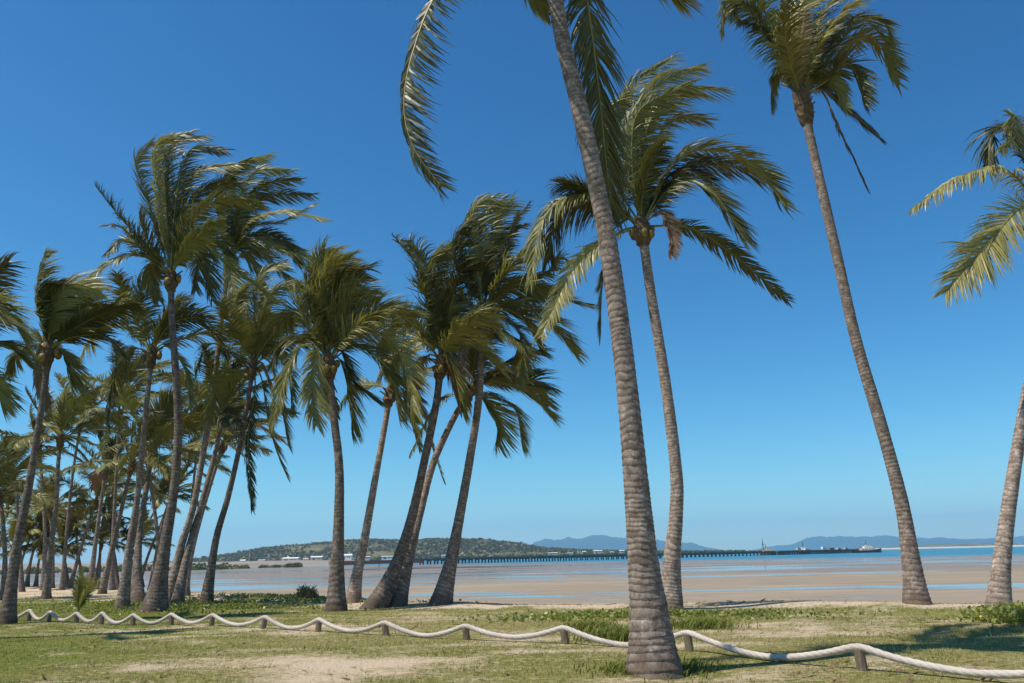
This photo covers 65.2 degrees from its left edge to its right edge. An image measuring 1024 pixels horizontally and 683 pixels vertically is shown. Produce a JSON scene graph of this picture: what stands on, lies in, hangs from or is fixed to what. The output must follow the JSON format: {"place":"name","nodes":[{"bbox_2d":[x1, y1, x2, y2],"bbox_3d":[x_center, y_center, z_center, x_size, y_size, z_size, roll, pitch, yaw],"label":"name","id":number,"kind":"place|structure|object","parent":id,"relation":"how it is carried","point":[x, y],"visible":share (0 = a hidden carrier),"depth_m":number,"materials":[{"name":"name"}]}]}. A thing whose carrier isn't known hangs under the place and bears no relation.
{"place":"outdoors","nodes":[
{"label":"outdoors","id":0,"kind":"place"},
{"bbox_2d":[0,560,354,571],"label":"port shore","id":1,"kind":"structure","parent":0,"point":[253,564],"depth_m":731.50,"materials":[{"name":"sand"}]},
{"bbox_2d":[281,557,299,560],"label":"shed","id":2,"kind":"structure","parent":1,"relation":"on","point":[289,558],"depth_m":864.12,"materials":[{"name":"white metal"}]},
{"bbox_2d":[311,556,323,559],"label":"shed","id":3,"kind":"structure","parent":1,"relation":"on","point":[317,557],"depth_m":865.68,"materials":[{"name":"white metal"}]},
{"bbox_2d":[344,554,352,559],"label":"shed","id":4,"kind":"structure","parent":1,"relation":"on","point":[348,556],"depth_m":846.46,"materials":[{"name":"white metal"}]},
{"bbox_2d":[199,540,752,560],"bbox_3d":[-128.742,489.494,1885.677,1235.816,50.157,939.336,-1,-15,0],"label":"hill","id":5,"kind":"structure","parent":0,"point":[318,547],"depth_m":1592.79,"materials":[{"name":"green plant"}]},
{"bbox_2d":[246,553,537,560],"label":"distant trees","id":6,"kind":"object","parent":5,"relation":"on","point":[433,556],"visible":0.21,"depth_m":1437.87,"materials":[{"name":"green plant"}]},
{"bbox_2d":[149,537,760,562],"bbox_3d":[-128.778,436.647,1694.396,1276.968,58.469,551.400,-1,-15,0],"label":"hill scrub","id":7,"kind":"object","parent":5,"relation":"on","point":[490,546],"visible":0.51,"depth_m":1614.19,"materials":[{"name":"green plant"}]},
{"bbox_2d":[539,549,745,555],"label":"distant trees","id":8,"kind":"object","parent":5,"relation":"on","point":[735,550],"visible":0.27,"depth_m":1382.10,"materials":[{"name":"green plant"}]},
{"bbox_2d":[0,555,1023,682],"bbox_3d":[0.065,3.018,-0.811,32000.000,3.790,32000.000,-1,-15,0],"label":"ground","id":9,"kind":"structure","parent":0,"point":[956,582],"depth_m":16.79,"materials":[{"name":"beige sand"}]},
{"bbox_2d":[0,516,47,558],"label":"coconut palm","id":10,"kind":"object","parent":9,"relation":"on","point":[10,531],"visible":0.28,"depth_m":56.14,"materials":[{"name":"green plant"}]},
{"bbox_2d":[0,250,50,423],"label":"coconut palm","id":11,"kind":"object","parent":9,"relation":"on","point":[15,346],"visible":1,"depth_m":17.73,"materials":[{"name":"green plant"}]},
{"bbox_2d":[0,479,52,545],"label":"coconut palm","id":12,"kind":"object","parent":9,"relation":"on","point":[11,502],"visible":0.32,"depth_m":52.72,"materials":[{"name":"green plant"}]},
{"bbox_2d":[0,441,55,599],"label":"coconut palm","id":13,"kind":"object","parent":9,"relation":"on","point":[8,471],"visible":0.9,"depth_m":36.72,"materials":[{"name":"green plant"}]},
{"bbox_2d":[26,611,31,620],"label":"fence post","id":14,"kind":"object","parent":9,"relation":"on","point":[28,617],"visible":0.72,"depth_m":21.17,"materials":[{"name":"wood"}]},
{"bbox_2d":[7,509,60,558],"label":"coconut palm","id":15,"kind":"object","parent":9,"relation":"on","point":[32,530],"visible":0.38,"depth_m":56.16,"materials":[{"name":"green plant"}]},
{"bbox_2d":[0,432,68,591],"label":"coconut palm","id":16,"kind":"object","parent":9,"relation":"on","point":[21,587],"visible":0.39,"depth_m":47.61,"materials":[{"name":"green plant"}]},
{"bbox_2d":[0,522,85,585],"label":"coconut palm","id":17,"kind":"object","parent":9,"relation":"on","point":[40,551],"visible":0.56,"depth_m":55.88,"materials":[{"name":"green plant"}]},
{"bbox_2d":[6,501,79,586],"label":"coconut palm","id":18,"kind":"object","parent":9,"relation":"on","point":[27,579],"visible":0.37,"depth_m":56.13,"materials":[{"name":"green plant"}]},
{"bbox_2d":[0,403,88,589],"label":"coconut palm","id":19,"kind":"object","parent":9,"relation":"on","point":[33,418],"visible":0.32,"depth_m":49.41,"materials":[{"name":"green plant"}]},
{"bbox_2d":[45,613,51,621],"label":"fence post","id":20,"kind":"object","parent":9,"relation":"on","point":[48,617],"visible":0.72,"depth_m":20.68,"materials":[{"name":"wood"}]},
{"bbox_2d":[7,470,95,587],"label":"coconut palm","id":21,"kind":"object","parent":9,"relation":"on","point":[49,487],"visible":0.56,"depth_m":50.58,"materials":[{"name":"green plant"}]},
{"bbox_2d":[22,510,101,586],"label":"coconut palm","id":22,"kind":"object","parent":9,"relation":"on","point":[60,531],"visible":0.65,"depth_m":56.19,"materials":[{"name":"green plant"}]},
{"bbox_2d":[0,385,131,598],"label":"coconut palm","id":23,"kind":"object","parent":9,"relation":"on","point":[62,421],"visible":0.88,"depth_m":37.48,"materials":[{"name":"green plant"}]},
{"bbox_2d":[0,247,149,624],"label":"coconut palm","id":24,"kind":"object","parent":9,"relation":"on","point":[71,311],"visible":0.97,"depth_m":22.10,"materials":[{"name":"green plant"}]},
{"bbox_2d":[73,614,78,622],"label":"fence post","id":25,"kind":"object","parent":9,"relation":"on","point":[75,619],"visible":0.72,"depth_m":20.28,"materials":[{"name":"wood"}]},
{"bbox_2d":[47,496,109,575],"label":"coconut palm","id":26,"kind":"object","parent":9,"relation":"on","point":[83,526],"visible":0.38,"depth_m":56.58,"materials":[{"name":"green plant"}]},
{"bbox_2d":[29,371,138,589],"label":"coconut palm","id":27,"kind":"object","parent":9,"relation":"on","point":[64,557],"visible":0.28,"depth_m":48.06,"materials":[{"name":"green plant"}]},
{"bbox_2d":[71,565,103,611],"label":"young palm","id":28,"kind":"object","parent":9,"relation":"on","point":[83,588],"visible":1,"depth_m":25.34,"materials":[{"name":"green plant"}]},
{"bbox_2d":[62,508,133,582],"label":"coconut palm","id":29,"kind":"object","parent":9,"relation":"on","point":[102,542],"visible":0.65,"depth_m":56.42,"materials":[{"name":"green plant"}]},
{"bbox_2d":[60,474,139,587],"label":"coconut palm","id":30,"kind":"object","parent":9,"relation":"on","point":[84,493],"visible":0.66,"depth_m":51.97,"materials":[{"name":"green plant"}]},
{"bbox_2d":[98,614,103,623],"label":"fence post","id":31,"kind":"object","parent":9,"relation":"on","point":[101,619],"visible":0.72,"depth_m":19.90,"materials":[{"name":"wood"}]},
{"bbox_2d":[69,483,149,589],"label":"coconut palm","id":32,"kind":"object","parent":9,"relation":"on","point":[105,512],"visible":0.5,"depth_m":56.56,"materials":[{"name":"green plant"}]},
{"bbox_2d":[78,453,143,588],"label":"coconut palm","id":33,"kind":"object","parent":9,"relation":"on","point":[112,477],"visible":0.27,"depth_m":56.67,"materials":[{"name":"green plant"}]},
{"bbox_2d":[60,424,163,586],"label":"coconut palm","id":34,"kind":"object","parent":9,"relation":"on","point":[104,441],"visible":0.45,"depth_m":46.14,"materials":[{"name":"green plant"}]},
{"bbox_2d":[0,562,239,573],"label":"mangrove thicket","id":35,"kind":"object","parent":9,"relation":"on","point":[201,566],"visible":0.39,"depth_m":504.58,"materials":[{"name":"green plant"}]},
{"bbox_2d":[57,337,188,553],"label":"coconut palm","id":36,"kind":"object","parent":9,"relation":"on","point":[138,366],"visible":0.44,"depth_m":41.93,"materials":[{"name":"green plant"}]},
{"bbox_2d":[85,365,168,589],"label":"coconut palm","id":37,"kind":"object","parent":9,"relation":"on","point":[112,586],"visible":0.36,"depth_m":43.94,"materials":[{"name":"green plant"}]},
{"bbox_2d":[66,420,189,593],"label":"coconut palm","id":38,"kind":"object","parent":9,"relation":"on","point":[131,470],"visible":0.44,"depth_m":41.16,"materials":[{"name":"green plant"}]},
{"bbox_2d":[130,616,135,624],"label":"fence post","id":39,"kind":"object","parent":9,"relation":"on","point":[132,620],"visible":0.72,"depth_m":19.61,"materials":[{"name":"wood"}]},
{"bbox_2d":[99,506,173,586],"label":"coconut palm","id":40,"kind":"object","parent":9,"relation":"on","point":[150,527],"visible":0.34,"depth_m":56.58,"materials":[{"name":"green plant"}]},
{"bbox_2d":[58,265,246,608],"bbox_3d":[-12.790,3.104,28.386,5.870,12.617,4.184,8,-17,-30],"label":"coconut palm","id":41,"kind":"object","parent":9,"relation":"on","point":[160,330],"visible":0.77,"depth_m":28.66,"materials":[{"name":"green plant"}]},
{"bbox_2d":[83,381,233,603],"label":"coconut palm","id":42,"kind":"object","parent":9,"relation":"on","point":[161,414],"visible":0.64,"depth_m":32.22,"materials":[{"name":"green plant"}]},
{"bbox_2d":[126,475,193,574],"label":"coconut palm","id":43,"kind":"object","parent":9,"relation":"on","point":[158,489],"visible":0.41,"depth_m":57.08,"materials":[{"name":"green plant"}]},
{"bbox_2d":[168,615,173,624],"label":"fence post","id":44,"kind":"object","parent":9,"relation":"on","point":[171,620],"visible":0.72,"depth_m":19.32,"materials":[{"name":"wood"}]},
{"bbox_2d":[142,466,209,576],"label":"coconut palm","id":45,"kind":"object","parent":9,"relation":"on","point":[162,496],"visible":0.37,"depth_m":56.66,"materials":[{"name":"green plant"}]},
{"bbox_2d":[87,129,279,612],"bbox_3d":[-10.937,0.267,26.288,7.216,17.006,2.548,-1,-15,0],"label":"coconut palm","id":46,"kind":"object","parent":9,"relation":"on","point":[180,245],"visible":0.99,"depth_m":27.47,"materials":[{"name":"green plant"}]},
{"bbox_2d":[147,435,229,590],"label":"coconut palm","id":47,"kind":"object","parent":9,"relation":"on","point":[187,465],"visible":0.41,"depth_m":56.89,"materials":[{"name":"green plant"}]},
{"bbox_2d":[182,362,208,532],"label":"coconut palm","id":48,"kind":"object","parent":9,"relation":"on","point":[195,464],"visible":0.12,"depth_m":57.73,"materials":[{"name":"green plant"}]},
{"bbox_2d":[208,616,214,625],"bbox_3d":[-7.018,6.580,18.669,0.160,0.352,0.144,-1,-15,0],"label":"fence post","id":49,"kind":"object","parent":9,"relation":"on","point":[211,620],"visible":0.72,"depth_m":18.63,"materials":[{"name":"wood"}]},
{"bbox_2d":[147,342,300,604],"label":"coconut palm","id":50,"kind":"object","parent":9,"relation":"on","point":[222,417],"visible":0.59,"depth_m":30.98,"materials":[{"name":"green plant"}]},
{"bbox_2d":[164,393,290,595],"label":"coconut palm","id":51,"kind":"object","parent":9,"relation":"on","point":[226,442],"visible":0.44,"depth_m":38.74,"materials":[{"name":"green plant"}]},
{"bbox_2d":[0,591,486,619],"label":"beach vine","id":52,"kind":"object","parent":9,"relation":"on","point":[134,606],"visible":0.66,"depth_m":27.05,"materials":[{"name":"green plant"}]},
{"bbox_2d":[238,564,249,568],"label":"mangrove thicket","id":53,"kind":"object","parent":9,"relation":"on","point":[244,567],"visible":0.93,"depth_m":543.19,"materials":[{"name":"green plant"}]},
{"bbox_2d":[168,152,333,602],"bbox_3d":[-10.350,0.741,31.643,6.564,18.798,2.752,-1,-15,0],"label":"coconut palm","id":54,"kind":"object","parent":9,"relation":"on","point":[240,226],"visible":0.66,"depth_m":33.27,"materials":[{"name":"green plant"}]},
{"bbox_2d":[194,258,312,603],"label":"coconut palm","id":55,"kind":"object","parent":9,"relation":"on","point":[255,346],"visible":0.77,"depth_m":30.31,"materials":[{"name":"green plant"}]},
{"bbox_2d":[260,618,266,628],"bbox_3d":[-5.442,6.227,17.511,0.166,0.345,0.137,-1,-15,0],"label":"fence post","id":56,"kind":"object","parent":9,"relation":"on","point":[264,623],"visible":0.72,"depth_m":17.49,"materials":[{"name":"wood"}]},
{"bbox_2d":[282,562,302,567],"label":"mangrove thicket","id":57,"kind":"object","parent":9,"relation":"on","point":[291,565],"visible":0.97,"depth_m":558.46,"materials":[{"name":"green plant"}]},
{"bbox_2d":[293,584,318,597],"bbox_3d":[-7.256,8.895,28.471,0.892,0.605,0.722,10,-19,-36],"label":"dry shrub","id":58,"kind":"object","parent":9,"relation":"on","point":[306,593],"visible":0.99,"depth_m":28.38,"materials":[{"name":"green plant"}]},
{"bbox_2d":[315,620,321,631],"bbox_3d":[-3.983,5.915,16.452,0.140,0.352,0.140,-1,-15,0],"label":"fence post","id":59,"kind":"object","parent":9,"relation":"on","point":[318,627],"visible":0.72,"depth_m":16.42,"materials":[{"name":"wood"}]},
{"bbox_2d":[257,235,434,611],"bbox_3d":[-4.987,2.196,23.754,5.771,11.525,2.797,-1,-15,0],"label":"coconut palm","id":60,"kind":"object","parent":9,"relation":"on","point":[339,315],"visible":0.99,"depth_m":24.01,"materials":[{"name":"green plant"}]},
{"bbox_2d":[329,559,422,564],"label":"causeway","id":61,"kind":"structure","parent":9,"relation":"on","point":[379,561],"depth_m":551.90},
{"bbox_2d":[382,623,388,635],"bbox_3d":[-2.380,5.503,15.106,0.168,0.349,0.128,-1,-15,0],"label":"fence post","id":62,"kind":"object","parent":9,"relation":"on","point":[385,629],"visible":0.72,"depth_m":15.07,"materials":[{"name":"wood"}]},
{"bbox_2d":[381,556,392,559],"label":"shed","id":63,"kind":"structure","parent":9,"relation":"on","point":[387,557],"depth_m":866.15,"materials":[{"name":"white metal"}]},
{"bbox_2d":[337,339,445,603],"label":"coconut palm","id":64,"kind":"object","parent":9,"relation":"on","point":[354,592],"visible":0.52,"depth_m":27.48,"materials":[{"name":"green plant"}]},
{"bbox_2d":[359,231,513,608],"bbox_3d":[-2.195,2.143,25.128,4.979,12.656,3.410,-1,-15,0],"label":"coconut palm","id":65,"kind":"object","parent":9,"relation":"on","point":[429,277],"visible":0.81,"depth_m":25.61,"materials":[{"name":"green plant"}]},
{"bbox_2d":[462,627,469,639],"bbox_3d":[-0.795,5.184,14.035,0.172,0.341,0.128,7,-17,-29],"label":"fence post","id":66,"kind":"object","parent":9,"relation":"on","point":[465,631],"visible":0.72,"depth_m":14.00,"materials":[{"name":"wood"}]},
{"bbox_2d":[390,316,565,606],"bbox_3d":[-0.980,3.579,26.242,5.885,10.166,3.211,-1,-15,0],"label":"coconut palm","id":67,"kind":"object","parent":9,"relation":"on","point":[537,392],"visible":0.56,"depth_m":26.75,"materials":[{"name":"green plant"}]},
{"bbox_2d":[0,603,993,671],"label":"tall grass","id":68,"kind":"structure","parent":9,"relation":"on","point":[927,642],"depth_m":13.17,"materials":[{"name":"green plant"}]},
{"bbox_2d":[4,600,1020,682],"bbox_3d":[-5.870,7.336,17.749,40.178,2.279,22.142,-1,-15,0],"label":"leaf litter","id":69,"kind":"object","parent":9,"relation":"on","point":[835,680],"visible":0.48,"depth_m":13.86,"materials":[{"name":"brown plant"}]},
{"bbox_2d":[428,192,603,605],"bbox_3d":[0.156,1.351,25.659,5.038,14.029,4.196,-9,-17,26],"label":"coconut palm","id":70,"kind":"object","parent":9,"relation":"on","point":[487,281],"visible":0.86,"depth_m":26.01,"materials":[{"name":"green plant"}]},
{"bbox_2d":[397,0,703,679],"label":"coconut palm","id":71,"kind":"object","parent":9,"relation":"on","point":[652,650],"visible":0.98,"depth_m":11.07,"materials":[{"name":"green plant"}]},
{"bbox_2d":[560,629,569,643],"bbox_3d":[0.873,4.844,12.977,0.168,0.360,0.129,7,-17,-28],"label":"fence post","id":72,"kind":"object","parent":9,"relation":"on","point":[564,636],"visible":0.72,"depth_m":12.94,"materials":[{"name":"wood"}]},
{"bbox_2d":[556,618,624,633],"bbox_3d":[1.632,5.307,14.987,1.639,0.235,1.158,-1,-15,0],"label":"grass tussock","id":73,"kind":"object","parent":9,"relation":"on","point":[590,623],"depth_m":14.82,"materials":[{"name":"green plant"}]},
{"bbox_2d":[569,623,628,643],"bbox_3d":[1.897,4.903,13.512,1.904,0.264,1.571,-1,-15,0],"label":"grass tussock","id":74,"kind":"object","parent":9,"relation":"on","point":[618,633],"depth_m":13.27,"materials":[{"name":"green plant"}]},
{"bbox_2d":[551,657,727,681],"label":"grass tussock","id":75,"kind":"object","parent":9,"relation":"on","point":[687,666],"depth_m":9.89,"materials":[{"name":"green plant"}]},
{"bbox_2d":[438,606,850,625],"bbox_3d":[2.921,6.164,18.058,9.142,0.256,3.922,-1,-15,0],"label":"beach vine","id":76,"kind":"object","parent":9,"relation":"on","point":[568,615],"visible":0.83,"depth_m":17.86,"materials":[{"name":"green plant"}]},
{"bbox_2d":[519,50,802,609],"bbox_3d":[4.263,-1.125,22.308,8.125,16.833,2.986,-1,-15,0],"label":"coconut palm","id":77,"kind":"object","parent":9,"relation":"on","point":[646,197],"visible":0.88,"depth_m":22.63,"materials":[{"name":"green plant"}]},
{"bbox_2d":[683,634,693,651],"bbox_3d":[2.603,4.479,11.729,0.126,0.376,0.162,12,-20,-40],"label":"fence post","id":78,"kind":"object","parent":9,"relation":"on","point":[688,642],"visible":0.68,"depth_m":11.71,"materials":[{"name":"wood"}]},
{"bbox_2d":[671,615,757,631],"bbox_3d":[3.666,5.393,15.387,1.874,0.227,1.875,-15,-21,42],"label":"grass tussock","id":79,"kind":"object","parent":9,"relation":"on","point":[703,623],"depth_m":15.16,"materials":[{"name":"green plant"}]},
{"bbox_2d":[543,605,927,622],"bbox_3d":[4.889,6.062,17.811,7.777,0.237,4.015,2,-15,-10],"label":"beach vine","id":80,"kind":"object","parent":9,"relation":"on","point":[754,612],"visible":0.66,"depth_m":17.53,"materials":[{"name":"green plant"}]},
{"bbox_2d":[712,0,932,604],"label":"coconut palm","id":81,"kind":"object","parent":9,"relation":"on","point":[801,70],"visible":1,"depth_m":22.74,"materials":[{"name":"green plant"}]},
{"bbox_2d":[853,648,867,670],"bbox_3d":[4.161,3.841,9.502,0.152,0.377,0.136,-1,-15,0],"label":"fence post","id":82,"kind":"object","parent":9,"relation":"on","point":[860,659],"visible":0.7,"depth_m":9.48,"materials":[{"name":"wood"}]},
{"bbox_2d":[17,609,1023,678],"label":"rope","id":83,"kind":"object","parent":82,"relation":"attached to","point":[998,674],"visible":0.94,"depth_m":12.51,"materials":[{"name":"white fabric"}]},
{"bbox_2d":[908,108,1023,609],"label":"coconut palm","id":84,"kind":"object","parent":9,"relation":"on","point":[999,582],"visible":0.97,"depth_m":18.47,"materials":[{"name":"green plant"}]},
{"bbox_2d":[924,600,1023,626],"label":"beach vine","id":85,"kind":"object","parent":9,"relation":"on","point":[1010,613],"visible":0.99,"depth_m":14.81,"materials":[{"name":"green plant"}]},
{"bbox_2d":[0,590,1023,682],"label":"grass","id":86,"kind":"structure","parent":0,"point":[433,641],"depth_m":12.78,"materials":[{"name":"green plant"}]},
{"bbox_2d":[0,0,1023,563],"label":"sky","id":87,"kind":"structure","parent":0,"point":[779,443],"materials":[{"name":"blue"}]},
{"bbox_2d":[76,547,1023,571],"bbox_3d":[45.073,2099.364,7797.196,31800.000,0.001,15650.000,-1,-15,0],"label":"sea","id":88,"kind":"structure","parent":0,"point":[944,552],"depth_m":601.55,"materials":[{"name":"liquid"}]},
{"bbox_2d":[258,565,282,567],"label":"mangrove thicket","id":89,"kind":"object","parent":88,"relation":"in","point":[269,566],"visible":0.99,"depth_m":572.41,"materials":[{"name":"green plant"}]},
{"bbox_2d":[419,549,858,564],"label":"jetty","id":90,"kind":"object","parent":88,"relation":"in","point":[618,555],"visible":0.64,"depth_m":692.86,"materials":[{"name":"concrete"}]},
{"bbox_2d":[758,539,775,554],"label":"tugboat","id":91,"kind":"object","parent":88,"relation":"on","point":[770,549],"visible":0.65,"depth_m":901.12,"materials":[{"name":"grey paint"}]},
{"bbox_2d":[852,542,881,552],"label":"ship","id":92,"kind":"object","parent":88,"relation":"on","point":[866,548],"visible":0.96,"depth_m":918.67,"materials":[{"name":"beige paint"}]},
{"bbox_2d":[533,535,725,550],"bbox_3d":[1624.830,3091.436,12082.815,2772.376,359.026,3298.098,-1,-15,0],"label":"mountains","id":93,"kind":"structure","parent":0,"point":[595,542],"depth_m":11247.91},
{"bbox_2d":[752,535,1023,550],"bbox_3d":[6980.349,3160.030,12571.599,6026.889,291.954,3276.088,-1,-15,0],"label":"mountains","id":94,"kind":"structure","parent":0,"point":[819,542],"depth_m":11782.97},
{"bbox_2d":[835,543,1023,549],"bbox_3d":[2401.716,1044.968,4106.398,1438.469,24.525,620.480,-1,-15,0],"label":"shore","id":95,"kind":"structure","parent":0,"point":[960,544],"depth_m":3968.94,"materials":[{"name":"beige sand"}]},
{"bbox_2d":[875,545,1023,549],"bbox_3d":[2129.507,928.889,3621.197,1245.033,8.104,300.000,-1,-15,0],"label":"sand spit","id":96,"kind":"structure","parent":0,"point":[951,547],"depth_m":3530.30,"materials":[{"name":"beige sand"}]}
]}

